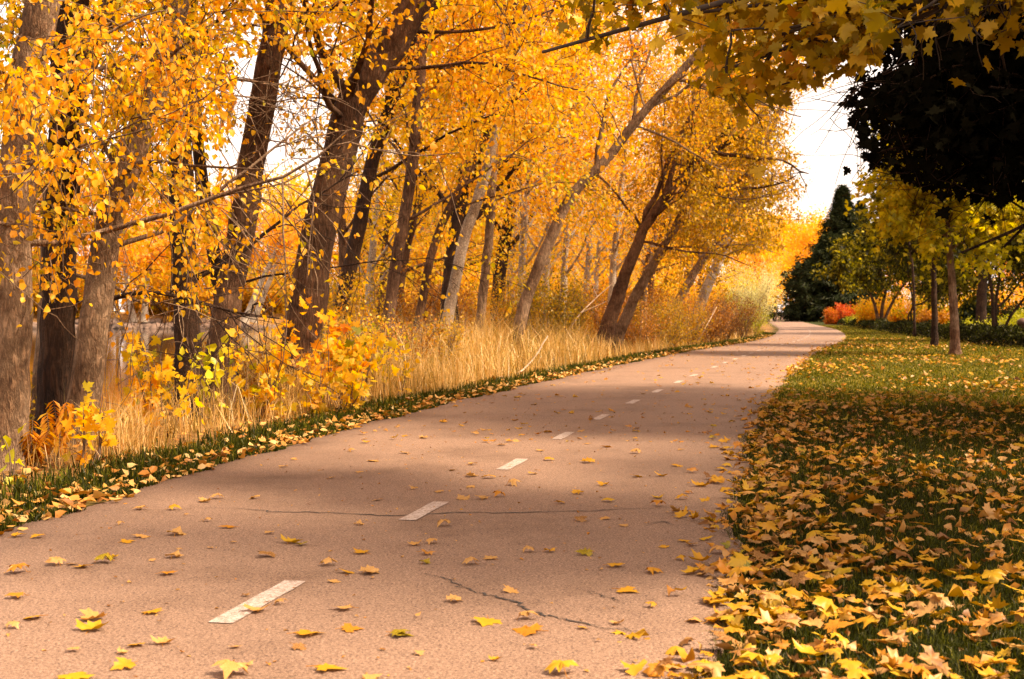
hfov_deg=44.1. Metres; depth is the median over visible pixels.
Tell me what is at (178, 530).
fallen leaf
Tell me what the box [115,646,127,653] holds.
fallen leaf
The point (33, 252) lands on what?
bank tree
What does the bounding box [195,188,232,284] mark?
bank tree
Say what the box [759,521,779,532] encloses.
fallen leaf
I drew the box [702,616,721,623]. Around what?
fallen leaf
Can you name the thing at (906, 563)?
fallen leaf
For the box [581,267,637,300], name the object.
bank shrub
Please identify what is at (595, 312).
thicket shrub
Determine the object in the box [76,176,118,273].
bank tree
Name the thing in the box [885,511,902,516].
fallen leaf
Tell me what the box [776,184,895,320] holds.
spruce tree
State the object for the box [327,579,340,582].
fallen leaf
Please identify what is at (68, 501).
leaf litter
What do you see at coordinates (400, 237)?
riverside tree
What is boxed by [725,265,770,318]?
lime shrub
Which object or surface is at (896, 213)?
young maple
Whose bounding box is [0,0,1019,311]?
sky
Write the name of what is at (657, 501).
fallen leaf
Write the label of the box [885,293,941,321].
park shrub
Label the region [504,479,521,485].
fallen leaf
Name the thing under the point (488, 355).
dry grass
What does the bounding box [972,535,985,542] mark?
fallen leaf
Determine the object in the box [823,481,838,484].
fallen leaf
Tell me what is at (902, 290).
distant tree
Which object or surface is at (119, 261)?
bank tree
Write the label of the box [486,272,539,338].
thicket shrub
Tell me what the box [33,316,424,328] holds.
bank rubble
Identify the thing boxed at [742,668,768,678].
fallen leaf
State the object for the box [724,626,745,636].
fallen leaf
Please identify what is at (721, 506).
fallen leaf
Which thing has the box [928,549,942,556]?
fallen leaf
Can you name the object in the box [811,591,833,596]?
fallen leaf
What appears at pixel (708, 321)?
dead branch
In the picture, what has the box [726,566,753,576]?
fallen leaf
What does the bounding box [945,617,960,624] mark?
fallen leaf
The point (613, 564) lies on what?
fallen leaf
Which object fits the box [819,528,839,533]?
fallen leaf
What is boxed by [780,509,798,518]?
fallen leaf
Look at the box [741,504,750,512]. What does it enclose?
fallen leaf
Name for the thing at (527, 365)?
dead branch
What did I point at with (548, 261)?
woodland tree
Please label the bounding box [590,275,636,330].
thicket shrub
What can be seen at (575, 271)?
woodland tree
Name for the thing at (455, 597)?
fallen leaf
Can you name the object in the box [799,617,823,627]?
fallen leaf
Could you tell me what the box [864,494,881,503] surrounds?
fallen leaf
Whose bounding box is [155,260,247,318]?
bank shrub
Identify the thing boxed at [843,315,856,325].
green shrub
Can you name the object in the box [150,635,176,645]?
fallen leaf
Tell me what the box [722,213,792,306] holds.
distant tree
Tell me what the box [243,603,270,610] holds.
fallen leaf
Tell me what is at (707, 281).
riverside tree
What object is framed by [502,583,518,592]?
fallen leaf
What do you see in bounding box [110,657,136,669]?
fallen leaf
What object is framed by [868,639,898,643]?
fallen leaf
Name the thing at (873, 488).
fallen leaf
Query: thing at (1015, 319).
green shrub
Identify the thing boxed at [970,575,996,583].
fallen leaf
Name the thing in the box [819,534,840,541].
fallen leaf
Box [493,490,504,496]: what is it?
fallen leaf
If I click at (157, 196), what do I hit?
bank tree
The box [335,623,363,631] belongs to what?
fallen leaf
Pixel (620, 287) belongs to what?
riverside tree
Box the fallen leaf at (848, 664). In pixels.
[829,658,868,670]
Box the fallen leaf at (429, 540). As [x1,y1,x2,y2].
[426,538,436,543]
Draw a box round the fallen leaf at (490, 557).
[484,555,497,559]
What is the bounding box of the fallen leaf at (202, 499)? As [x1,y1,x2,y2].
[198,497,210,501]
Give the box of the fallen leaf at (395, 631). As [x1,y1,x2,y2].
[385,629,409,635]
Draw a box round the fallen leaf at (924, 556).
[918,554,933,562]
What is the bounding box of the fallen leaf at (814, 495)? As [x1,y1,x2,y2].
[807,494,821,498]
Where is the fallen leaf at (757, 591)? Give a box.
[748,589,766,600]
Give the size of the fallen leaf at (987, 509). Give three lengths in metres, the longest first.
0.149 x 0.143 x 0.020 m
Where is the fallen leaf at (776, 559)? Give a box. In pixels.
[771,556,783,561]
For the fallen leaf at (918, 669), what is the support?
on the fallen leaves at (930, 657)
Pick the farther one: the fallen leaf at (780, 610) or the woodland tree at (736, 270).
the woodland tree at (736, 270)
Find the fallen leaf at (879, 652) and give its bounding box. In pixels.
[865,648,897,659]
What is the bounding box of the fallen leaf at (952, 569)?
[938,568,960,573]
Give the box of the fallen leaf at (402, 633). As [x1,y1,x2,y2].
[391,631,412,635]
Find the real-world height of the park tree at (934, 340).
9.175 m
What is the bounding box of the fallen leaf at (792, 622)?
[775,619,802,632]
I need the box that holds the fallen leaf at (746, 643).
[732,638,749,648]
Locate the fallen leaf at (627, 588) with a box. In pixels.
[612,586,639,592]
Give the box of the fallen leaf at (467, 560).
[462,557,478,563]
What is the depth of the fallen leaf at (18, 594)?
5.28 m
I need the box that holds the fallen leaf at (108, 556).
[94,552,113,560]
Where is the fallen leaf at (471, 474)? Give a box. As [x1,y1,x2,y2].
[466,471,477,475]
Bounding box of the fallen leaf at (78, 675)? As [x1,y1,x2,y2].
[57,671,95,678]
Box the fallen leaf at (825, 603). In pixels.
[808,595,837,618]
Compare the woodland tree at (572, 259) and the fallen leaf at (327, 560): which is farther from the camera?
the woodland tree at (572, 259)
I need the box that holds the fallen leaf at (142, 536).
[131,534,151,537]
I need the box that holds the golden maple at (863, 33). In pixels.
[542,0,1023,179]
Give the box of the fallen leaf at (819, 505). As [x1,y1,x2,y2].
[815,502,825,507]
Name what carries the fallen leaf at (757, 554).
on the fallen leaves at (930, 657)
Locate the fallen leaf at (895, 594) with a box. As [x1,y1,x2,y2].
[881,589,903,596]
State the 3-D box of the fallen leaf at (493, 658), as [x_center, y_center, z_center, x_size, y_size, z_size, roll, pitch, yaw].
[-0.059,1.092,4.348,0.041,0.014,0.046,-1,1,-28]
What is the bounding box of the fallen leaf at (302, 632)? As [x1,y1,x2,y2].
[287,629,323,634]
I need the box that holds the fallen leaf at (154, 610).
[143,608,161,614]
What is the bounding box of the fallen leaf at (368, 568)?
[358,565,378,573]
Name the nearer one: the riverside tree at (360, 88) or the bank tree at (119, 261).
the riverside tree at (360, 88)
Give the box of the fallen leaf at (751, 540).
[747,539,763,542]
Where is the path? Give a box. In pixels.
[0,316,845,678]
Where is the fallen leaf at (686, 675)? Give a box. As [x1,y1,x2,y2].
[671,672,695,678]
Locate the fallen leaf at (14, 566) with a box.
[7,563,30,571]
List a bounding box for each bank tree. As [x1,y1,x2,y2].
[32,149,88,271]
[32,167,81,311]
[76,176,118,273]
[79,203,140,305]
[80,215,169,321]
[85,184,168,299]
[117,216,170,321]
[121,179,199,281]
[145,199,195,258]
[170,212,226,276]
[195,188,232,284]
[201,182,264,283]
[208,155,295,267]
[240,177,307,323]
[249,171,337,293]
[249,189,308,323]
[256,159,350,281]
[329,185,381,287]
[330,183,384,279]
[337,196,396,280]
[338,188,377,274]
[388,184,448,284]
[390,182,453,282]
[434,179,501,269]
[466,177,508,259]
[466,210,517,271]
[517,203,581,275]
[571,206,621,278]
[597,187,680,293]
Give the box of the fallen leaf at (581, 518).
[575,516,586,521]
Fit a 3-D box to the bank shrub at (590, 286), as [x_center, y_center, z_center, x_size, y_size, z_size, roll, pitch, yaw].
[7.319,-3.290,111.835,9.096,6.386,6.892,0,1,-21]
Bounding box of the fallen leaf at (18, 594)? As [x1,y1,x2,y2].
[5,592,25,597]
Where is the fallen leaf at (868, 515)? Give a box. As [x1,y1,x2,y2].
[860,513,877,517]
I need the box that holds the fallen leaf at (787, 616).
[774,612,800,630]
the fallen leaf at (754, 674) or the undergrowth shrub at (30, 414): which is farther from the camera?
the undergrowth shrub at (30, 414)
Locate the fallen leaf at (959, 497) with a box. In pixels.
[953,495,969,499]
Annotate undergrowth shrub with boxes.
[29,371,100,432]
[121,346,250,411]
[173,336,277,399]
[263,307,368,381]
[321,293,416,382]
[348,306,448,378]
[375,296,473,369]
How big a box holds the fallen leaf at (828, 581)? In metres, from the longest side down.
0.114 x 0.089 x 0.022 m
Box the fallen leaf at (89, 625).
[75,619,107,634]
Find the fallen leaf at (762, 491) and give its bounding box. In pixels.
[756,490,771,494]
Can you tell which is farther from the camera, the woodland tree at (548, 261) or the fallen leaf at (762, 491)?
the woodland tree at (548, 261)
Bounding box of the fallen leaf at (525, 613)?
[516,610,538,619]
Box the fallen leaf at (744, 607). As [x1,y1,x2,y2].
[730,602,753,609]
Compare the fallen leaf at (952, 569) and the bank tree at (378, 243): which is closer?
the fallen leaf at (952, 569)
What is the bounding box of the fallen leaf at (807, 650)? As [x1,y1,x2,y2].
[792,638,830,658]
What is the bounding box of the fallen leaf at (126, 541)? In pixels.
[118,539,134,542]
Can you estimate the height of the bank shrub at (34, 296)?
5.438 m
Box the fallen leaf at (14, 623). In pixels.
[6,620,20,628]
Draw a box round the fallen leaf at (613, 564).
[603,563,624,566]
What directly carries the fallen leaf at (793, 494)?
on the fallen leaf
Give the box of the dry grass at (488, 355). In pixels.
[15,301,764,473]
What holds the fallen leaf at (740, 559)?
on the fallen leaves at (930, 657)
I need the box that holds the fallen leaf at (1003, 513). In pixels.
[991,507,1015,515]
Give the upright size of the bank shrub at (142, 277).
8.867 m
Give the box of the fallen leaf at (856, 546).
[845,543,865,552]
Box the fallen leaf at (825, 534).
[820,533,837,535]
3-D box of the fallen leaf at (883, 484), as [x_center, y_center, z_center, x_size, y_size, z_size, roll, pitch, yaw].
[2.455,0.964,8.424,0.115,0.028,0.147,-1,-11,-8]
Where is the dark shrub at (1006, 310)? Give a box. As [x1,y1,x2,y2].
[987,297,1023,321]
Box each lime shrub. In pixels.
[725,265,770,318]
[762,293,778,316]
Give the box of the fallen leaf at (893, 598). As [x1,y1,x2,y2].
[885,596,902,603]
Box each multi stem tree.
[776,252,811,303]
[809,212,960,324]
[847,215,1020,320]
[953,200,1023,340]
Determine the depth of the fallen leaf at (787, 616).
4.70 m
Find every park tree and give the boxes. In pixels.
[841,131,1020,345]
[859,170,1023,323]
[859,197,977,303]
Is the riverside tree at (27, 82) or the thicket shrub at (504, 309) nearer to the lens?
the riverside tree at (27, 82)
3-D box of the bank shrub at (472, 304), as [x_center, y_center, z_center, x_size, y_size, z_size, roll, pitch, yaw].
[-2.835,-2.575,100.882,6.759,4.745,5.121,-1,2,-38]
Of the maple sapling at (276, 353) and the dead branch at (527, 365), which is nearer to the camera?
the maple sapling at (276, 353)
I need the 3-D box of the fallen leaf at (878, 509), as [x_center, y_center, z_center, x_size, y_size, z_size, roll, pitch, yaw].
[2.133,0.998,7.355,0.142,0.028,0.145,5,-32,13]
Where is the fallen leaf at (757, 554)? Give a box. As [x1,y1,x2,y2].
[752,550,771,561]
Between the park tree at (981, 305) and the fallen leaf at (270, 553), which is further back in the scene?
the park tree at (981, 305)
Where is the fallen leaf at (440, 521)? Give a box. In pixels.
[437,518,449,526]
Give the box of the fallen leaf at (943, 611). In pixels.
[929,606,953,618]
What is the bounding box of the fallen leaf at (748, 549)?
[739,544,754,555]
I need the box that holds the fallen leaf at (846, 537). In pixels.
[836,531,856,543]
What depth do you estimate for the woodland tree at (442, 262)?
91.12 m
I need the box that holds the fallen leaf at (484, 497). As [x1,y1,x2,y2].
[475,495,488,500]
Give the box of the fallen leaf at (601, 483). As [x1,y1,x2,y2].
[597,481,608,485]
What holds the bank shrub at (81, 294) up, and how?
on the ground at (768, 326)
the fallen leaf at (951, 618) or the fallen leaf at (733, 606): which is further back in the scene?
the fallen leaf at (733, 606)
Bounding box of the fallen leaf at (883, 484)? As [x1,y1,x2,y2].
[875,482,888,485]
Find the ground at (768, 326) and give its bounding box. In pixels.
[0,312,1023,678]
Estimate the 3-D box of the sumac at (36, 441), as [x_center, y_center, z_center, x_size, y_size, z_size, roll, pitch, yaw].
[-3.742,0.822,9.910,0.273,0.371,0.292,1,2,35]
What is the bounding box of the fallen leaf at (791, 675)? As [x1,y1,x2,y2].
[778,670,797,678]
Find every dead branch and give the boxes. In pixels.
[517,336,547,374]
[567,269,614,331]
[696,295,718,342]
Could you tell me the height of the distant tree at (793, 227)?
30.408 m
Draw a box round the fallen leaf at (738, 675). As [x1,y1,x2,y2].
[734,669,767,678]
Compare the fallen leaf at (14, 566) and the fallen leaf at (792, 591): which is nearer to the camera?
the fallen leaf at (792, 591)
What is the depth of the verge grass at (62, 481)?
10.82 m
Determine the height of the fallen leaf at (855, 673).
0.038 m
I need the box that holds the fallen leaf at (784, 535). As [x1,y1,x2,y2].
[780,533,792,538]
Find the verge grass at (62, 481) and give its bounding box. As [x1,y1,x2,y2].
[0,332,775,531]
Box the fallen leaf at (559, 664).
[544,659,578,678]
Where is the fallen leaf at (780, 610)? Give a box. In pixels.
[771,606,791,613]
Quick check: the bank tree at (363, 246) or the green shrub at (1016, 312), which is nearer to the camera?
the green shrub at (1016, 312)
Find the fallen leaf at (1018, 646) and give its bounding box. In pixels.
[1007,643,1023,650]
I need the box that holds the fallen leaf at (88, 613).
[79,607,105,619]
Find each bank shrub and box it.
[32,253,82,314]
[32,269,39,311]
[33,257,86,317]
[33,273,38,315]
[76,263,126,316]
[77,279,123,314]
[116,253,168,313]
[119,288,151,313]
[132,270,173,315]
[150,267,201,314]
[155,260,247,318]
[198,283,212,315]
[241,267,287,314]
[241,269,265,314]
[250,257,290,296]
[260,276,289,313]
[266,280,291,311]
[351,278,364,307]
[353,250,411,290]
[373,282,436,319]
[406,271,440,314]
[418,247,473,281]
[435,278,505,326]
[436,254,491,303]
[461,242,525,317]
[550,262,583,289]
[550,264,591,301]
[552,272,608,298]
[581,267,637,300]
[599,258,669,295]
[697,274,740,296]
[709,279,759,305]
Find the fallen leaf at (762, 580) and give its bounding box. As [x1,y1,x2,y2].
[756,578,778,583]
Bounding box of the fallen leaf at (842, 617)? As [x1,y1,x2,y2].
[839,611,852,620]
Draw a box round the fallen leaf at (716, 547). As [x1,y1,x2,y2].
[709,544,724,552]
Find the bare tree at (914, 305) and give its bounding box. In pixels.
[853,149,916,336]
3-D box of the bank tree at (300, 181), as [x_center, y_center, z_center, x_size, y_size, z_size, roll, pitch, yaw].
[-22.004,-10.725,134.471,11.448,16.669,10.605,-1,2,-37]
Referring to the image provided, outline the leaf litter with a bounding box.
[0,330,771,534]
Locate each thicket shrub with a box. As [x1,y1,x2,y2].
[270,254,417,335]
[270,265,426,347]
[271,271,396,340]
[368,263,493,346]
[381,276,488,338]
[467,269,552,345]
[474,249,592,343]
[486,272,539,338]
[536,272,599,338]
[539,279,600,338]
[557,274,598,315]
[569,277,656,338]
[574,293,604,343]
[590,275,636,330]
[621,291,658,339]
[624,276,689,331]
[626,284,669,328]
[660,270,730,331]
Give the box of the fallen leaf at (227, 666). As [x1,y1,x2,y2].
[211,659,248,678]
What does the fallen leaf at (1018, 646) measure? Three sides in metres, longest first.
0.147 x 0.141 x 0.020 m
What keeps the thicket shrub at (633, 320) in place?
on the ground at (768, 326)
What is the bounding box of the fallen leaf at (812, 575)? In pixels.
[804,570,825,579]
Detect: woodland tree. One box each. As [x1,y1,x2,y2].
[272,0,655,332]
[284,1,522,337]
[286,2,478,329]
[346,48,457,330]
[383,31,541,273]
[387,20,566,281]
[418,193,480,299]
[422,0,676,331]
[433,0,665,305]
[445,97,582,315]
[470,161,551,300]
[494,28,642,332]
[494,80,596,284]
[498,0,668,307]
[528,157,594,291]
[537,46,664,316]
[555,207,603,287]
[557,36,674,296]
[558,4,737,302]
[576,134,664,286]
[583,50,739,315]
[587,16,745,338]
[605,134,662,292]
[606,183,686,289]
[611,20,810,309]
[637,195,738,298]
[670,174,759,294]
[672,163,783,296]
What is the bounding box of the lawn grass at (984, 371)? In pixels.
[660,325,1023,678]
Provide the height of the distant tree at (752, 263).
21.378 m
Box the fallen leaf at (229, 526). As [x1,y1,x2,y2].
[217,525,236,527]
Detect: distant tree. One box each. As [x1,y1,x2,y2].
[640,239,696,296]
[717,208,798,311]
[721,218,788,300]
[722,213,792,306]
[752,214,794,302]
[769,202,801,313]
[774,207,826,279]
[778,208,808,309]
[779,204,820,300]
[785,203,829,266]
[793,212,828,299]
[882,267,917,302]
[993,263,1023,301]
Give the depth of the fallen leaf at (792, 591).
5.12 m
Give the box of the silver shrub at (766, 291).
[719,255,789,324]
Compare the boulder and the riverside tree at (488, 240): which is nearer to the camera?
the riverside tree at (488, 240)
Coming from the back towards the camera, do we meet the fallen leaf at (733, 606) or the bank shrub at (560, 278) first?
the bank shrub at (560, 278)
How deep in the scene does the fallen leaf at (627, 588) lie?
5.43 m
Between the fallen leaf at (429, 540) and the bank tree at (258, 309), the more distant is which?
the bank tree at (258, 309)
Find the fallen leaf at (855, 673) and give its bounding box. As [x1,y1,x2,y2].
[842,667,869,678]
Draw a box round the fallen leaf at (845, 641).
[828,632,848,649]
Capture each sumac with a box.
[18,420,58,466]
[38,400,75,460]
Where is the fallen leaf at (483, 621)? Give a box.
[474,615,501,626]
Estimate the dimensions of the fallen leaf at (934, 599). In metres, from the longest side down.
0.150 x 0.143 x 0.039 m
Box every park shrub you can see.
[851,295,891,327]
[857,292,909,321]
[877,292,924,321]
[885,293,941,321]
[909,293,962,323]
[916,306,949,323]
[957,290,1023,319]
[998,280,1023,308]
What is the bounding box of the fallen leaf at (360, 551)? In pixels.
[353,547,368,553]
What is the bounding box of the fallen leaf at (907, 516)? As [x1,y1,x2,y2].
[901,513,920,520]
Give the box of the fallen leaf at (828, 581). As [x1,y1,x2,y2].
[818,577,837,586]
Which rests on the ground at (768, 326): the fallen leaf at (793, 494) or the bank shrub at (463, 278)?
the bank shrub at (463, 278)
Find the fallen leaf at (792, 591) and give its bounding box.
[778,587,810,606]
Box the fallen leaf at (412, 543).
[408,539,421,545]
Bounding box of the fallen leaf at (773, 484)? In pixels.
[763,482,776,489]
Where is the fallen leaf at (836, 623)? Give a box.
[815,618,853,632]
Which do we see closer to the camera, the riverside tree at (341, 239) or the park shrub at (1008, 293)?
the riverside tree at (341, 239)
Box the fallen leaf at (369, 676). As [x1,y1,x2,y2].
[362,673,381,678]
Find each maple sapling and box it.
[0,421,26,484]
[60,380,119,467]
[119,330,207,436]
[164,332,229,423]
[221,323,310,418]
[272,296,399,405]
[294,350,372,412]
[319,314,397,403]
[375,327,420,396]
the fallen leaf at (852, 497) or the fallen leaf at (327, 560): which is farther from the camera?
the fallen leaf at (852, 497)
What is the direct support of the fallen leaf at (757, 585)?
on the fallen leaves at (930, 657)
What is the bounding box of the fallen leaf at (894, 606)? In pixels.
[887,601,902,611]
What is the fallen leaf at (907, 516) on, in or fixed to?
on the ground at (768, 326)
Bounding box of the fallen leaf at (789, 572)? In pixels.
[780,565,797,577]
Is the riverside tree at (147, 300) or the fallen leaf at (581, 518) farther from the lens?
the riverside tree at (147, 300)
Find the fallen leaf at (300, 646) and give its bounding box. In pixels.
[289,642,305,649]
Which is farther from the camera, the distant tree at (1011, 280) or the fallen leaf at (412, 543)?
the distant tree at (1011, 280)
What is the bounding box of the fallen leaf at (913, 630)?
[906,627,920,633]
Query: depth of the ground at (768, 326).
8.00 m
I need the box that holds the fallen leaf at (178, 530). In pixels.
[167,526,185,536]
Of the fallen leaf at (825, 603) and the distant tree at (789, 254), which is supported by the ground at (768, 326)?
the distant tree at (789, 254)
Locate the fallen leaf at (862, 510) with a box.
[853,505,869,517]
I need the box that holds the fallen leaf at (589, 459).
[580,457,594,461]
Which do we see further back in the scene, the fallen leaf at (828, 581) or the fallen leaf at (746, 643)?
the fallen leaf at (828, 581)
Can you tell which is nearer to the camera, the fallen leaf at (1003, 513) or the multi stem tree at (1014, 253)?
the fallen leaf at (1003, 513)
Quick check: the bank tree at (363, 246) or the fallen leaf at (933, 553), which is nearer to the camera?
the fallen leaf at (933, 553)
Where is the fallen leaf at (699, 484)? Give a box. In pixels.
[691,479,711,486]
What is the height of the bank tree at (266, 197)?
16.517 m
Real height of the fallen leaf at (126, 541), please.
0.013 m
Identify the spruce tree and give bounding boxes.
[763,231,880,321]
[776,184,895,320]
[790,264,825,320]
[853,200,891,302]
[943,294,998,324]
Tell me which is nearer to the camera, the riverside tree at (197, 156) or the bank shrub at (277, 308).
the riverside tree at (197, 156)
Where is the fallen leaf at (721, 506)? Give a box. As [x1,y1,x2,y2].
[714,503,729,508]
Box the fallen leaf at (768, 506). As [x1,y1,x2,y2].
[762,503,781,515]
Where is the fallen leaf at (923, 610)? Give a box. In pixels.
[912,602,941,616]
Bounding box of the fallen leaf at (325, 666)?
[306,663,347,670]
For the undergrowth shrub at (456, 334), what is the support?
on the ground at (768, 326)
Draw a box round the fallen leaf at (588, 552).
[576,548,593,555]
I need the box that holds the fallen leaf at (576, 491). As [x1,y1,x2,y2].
[570,489,583,493]
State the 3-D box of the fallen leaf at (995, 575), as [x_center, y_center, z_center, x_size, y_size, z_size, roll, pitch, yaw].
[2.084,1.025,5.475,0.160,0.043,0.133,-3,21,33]
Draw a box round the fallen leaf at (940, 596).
[926,591,946,600]
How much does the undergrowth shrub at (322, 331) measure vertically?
1.633 m
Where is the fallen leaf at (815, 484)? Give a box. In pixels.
[809,483,822,488]
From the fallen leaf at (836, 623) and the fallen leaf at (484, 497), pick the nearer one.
the fallen leaf at (836, 623)
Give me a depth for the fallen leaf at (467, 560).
5.98 m
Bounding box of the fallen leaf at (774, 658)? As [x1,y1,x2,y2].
[765,653,788,667]
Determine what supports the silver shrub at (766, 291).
on the ground at (768, 326)
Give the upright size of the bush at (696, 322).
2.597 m
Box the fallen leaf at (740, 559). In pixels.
[726,551,755,573]
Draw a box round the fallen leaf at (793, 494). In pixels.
[783,491,801,496]
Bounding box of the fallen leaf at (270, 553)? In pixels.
[258,551,275,556]
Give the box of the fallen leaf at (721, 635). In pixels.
[710,630,739,648]
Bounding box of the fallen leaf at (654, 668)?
[642,663,668,676]
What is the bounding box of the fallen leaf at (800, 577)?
[789,571,811,587]
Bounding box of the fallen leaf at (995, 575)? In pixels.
[980,569,1013,585]
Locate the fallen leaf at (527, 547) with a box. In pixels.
[522,545,533,551]
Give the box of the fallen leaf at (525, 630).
[513,623,548,635]
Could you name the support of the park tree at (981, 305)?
on the ground at (768, 326)
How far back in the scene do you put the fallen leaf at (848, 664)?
4.03 m
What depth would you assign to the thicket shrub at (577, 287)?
58.86 m
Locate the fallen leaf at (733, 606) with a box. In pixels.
[721,602,746,610]
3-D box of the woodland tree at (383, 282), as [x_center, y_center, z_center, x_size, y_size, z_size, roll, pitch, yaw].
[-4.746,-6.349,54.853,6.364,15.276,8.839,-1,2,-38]
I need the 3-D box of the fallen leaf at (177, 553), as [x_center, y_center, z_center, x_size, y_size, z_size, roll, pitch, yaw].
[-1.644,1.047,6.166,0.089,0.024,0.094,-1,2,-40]
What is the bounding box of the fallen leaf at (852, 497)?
[845,492,866,502]
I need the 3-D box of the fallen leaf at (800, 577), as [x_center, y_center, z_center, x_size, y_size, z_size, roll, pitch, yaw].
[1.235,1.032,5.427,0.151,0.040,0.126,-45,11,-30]
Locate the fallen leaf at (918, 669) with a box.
[894,662,936,678]
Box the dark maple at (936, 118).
[789,0,1023,258]
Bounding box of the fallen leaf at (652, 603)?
[645,601,656,606]
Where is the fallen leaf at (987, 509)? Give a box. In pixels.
[977,502,994,520]
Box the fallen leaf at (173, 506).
[167,504,180,509]
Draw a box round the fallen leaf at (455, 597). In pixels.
[446,594,462,601]
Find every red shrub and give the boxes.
[822,307,838,323]
[834,301,861,324]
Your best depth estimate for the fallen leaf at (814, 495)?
7.85 m
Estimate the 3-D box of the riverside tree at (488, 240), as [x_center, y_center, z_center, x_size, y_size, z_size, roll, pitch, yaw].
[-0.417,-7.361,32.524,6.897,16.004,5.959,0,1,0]
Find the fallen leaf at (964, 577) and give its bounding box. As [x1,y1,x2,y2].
[954,575,976,579]
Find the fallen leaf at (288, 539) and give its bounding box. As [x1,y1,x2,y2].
[280,533,301,543]
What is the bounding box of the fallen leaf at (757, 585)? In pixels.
[753,583,765,587]
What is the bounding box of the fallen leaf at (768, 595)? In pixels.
[756,592,783,605]
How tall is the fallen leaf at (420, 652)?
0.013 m
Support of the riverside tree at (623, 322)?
on the ground at (768, 326)
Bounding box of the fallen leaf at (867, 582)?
[858,579,877,585]
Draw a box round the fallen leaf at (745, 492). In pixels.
[740,490,755,494]
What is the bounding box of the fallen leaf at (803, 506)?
[798,504,810,510]
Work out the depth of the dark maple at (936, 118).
12.18 m
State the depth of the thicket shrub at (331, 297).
31.97 m
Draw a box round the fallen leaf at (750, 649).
[728,647,758,660]
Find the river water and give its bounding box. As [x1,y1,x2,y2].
[29,329,276,417]
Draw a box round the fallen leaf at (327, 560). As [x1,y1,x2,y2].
[319,557,337,563]
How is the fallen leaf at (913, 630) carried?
on the fallen leaves at (930, 657)
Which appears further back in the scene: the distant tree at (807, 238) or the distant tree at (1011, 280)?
the distant tree at (1011, 280)
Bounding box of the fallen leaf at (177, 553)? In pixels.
[165,550,182,557]
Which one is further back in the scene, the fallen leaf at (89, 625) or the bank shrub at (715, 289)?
the bank shrub at (715, 289)
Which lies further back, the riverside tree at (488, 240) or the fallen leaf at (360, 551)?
the riverside tree at (488, 240)
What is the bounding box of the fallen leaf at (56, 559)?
[45,556,66,565]
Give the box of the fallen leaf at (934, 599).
[921,588,952,610]
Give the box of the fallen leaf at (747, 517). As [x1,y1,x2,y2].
[739,514,752,520]
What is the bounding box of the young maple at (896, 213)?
[844,121,1023,354]
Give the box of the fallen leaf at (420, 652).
[415,650,423,655]
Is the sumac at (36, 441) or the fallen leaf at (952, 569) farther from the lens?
the sumac at (36, 441)
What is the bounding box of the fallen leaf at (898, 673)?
[887,664,914,678]
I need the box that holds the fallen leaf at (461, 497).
[457,494,469,499]
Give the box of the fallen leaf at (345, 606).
[335,604,358,608]
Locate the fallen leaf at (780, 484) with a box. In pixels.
[777,480,788,492]
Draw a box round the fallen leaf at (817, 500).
[807,497,823,502]
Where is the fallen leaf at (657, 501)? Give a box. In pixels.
[650,500,665,504]
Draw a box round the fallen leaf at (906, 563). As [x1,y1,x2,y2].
[894,559,920,567]
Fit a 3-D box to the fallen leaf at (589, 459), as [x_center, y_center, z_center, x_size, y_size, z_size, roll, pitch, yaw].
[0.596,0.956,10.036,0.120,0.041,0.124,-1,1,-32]
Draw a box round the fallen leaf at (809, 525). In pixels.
[805,521,821,528]
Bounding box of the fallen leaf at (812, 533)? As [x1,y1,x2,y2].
[805,530,824,538]
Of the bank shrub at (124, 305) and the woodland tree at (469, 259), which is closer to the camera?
the woodland tree at (469, 259)
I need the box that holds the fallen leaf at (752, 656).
[734,650,774,671]
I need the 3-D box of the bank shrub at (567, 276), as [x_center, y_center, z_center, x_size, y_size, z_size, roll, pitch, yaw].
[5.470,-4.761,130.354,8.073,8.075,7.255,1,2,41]
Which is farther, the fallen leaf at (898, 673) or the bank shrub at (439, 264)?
the bank shrub at (439, 264)
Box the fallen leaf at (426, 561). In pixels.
[419,558,429,563]
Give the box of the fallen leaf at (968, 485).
[956,482,977,491]
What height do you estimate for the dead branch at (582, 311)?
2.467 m
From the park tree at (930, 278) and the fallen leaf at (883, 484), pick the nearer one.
the fallen leaf at (883, 484)
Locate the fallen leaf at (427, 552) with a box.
[417,549,434,554]
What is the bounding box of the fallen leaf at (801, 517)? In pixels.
[792,515,812,527]
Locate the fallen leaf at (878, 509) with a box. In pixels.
[867,506,889,513]
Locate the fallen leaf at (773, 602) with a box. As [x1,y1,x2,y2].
[750,589,787,607]
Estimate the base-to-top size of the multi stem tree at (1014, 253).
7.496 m
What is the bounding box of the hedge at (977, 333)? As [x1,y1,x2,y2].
[837,316,1023,347]
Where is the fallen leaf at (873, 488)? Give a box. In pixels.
[859,486,878,492]
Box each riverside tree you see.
[0,0,338,445]
[0,0,365,428]
[0,0,411,443]
[0,0,462,470]
[0,0,529,402]
[39,0,479,417]
[115,0,657,401]
[203,0,442,408]
[229,0,591,337]
[233,0,469,323]
[273,0,585,324]
[383,0,635,354]
[396,0,624,344]
[402,0,659,344]
[512,2,814,360]
[541,3,839,351]
[612,90,823,352]
[632,65,819,331]
[654,33,823,335]
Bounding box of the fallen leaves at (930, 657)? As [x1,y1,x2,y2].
[4,337,1023,678]
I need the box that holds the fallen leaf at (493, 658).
[488,655,501,660]
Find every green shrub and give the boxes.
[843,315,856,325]
[959,316,999,325]
[988,311,1023,326]
[1006,308,1023,319]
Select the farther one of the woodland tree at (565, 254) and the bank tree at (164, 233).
the bank tree at (164, 233)
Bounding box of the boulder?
[1017,318,1023,341]
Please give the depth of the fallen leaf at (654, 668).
4.16 m

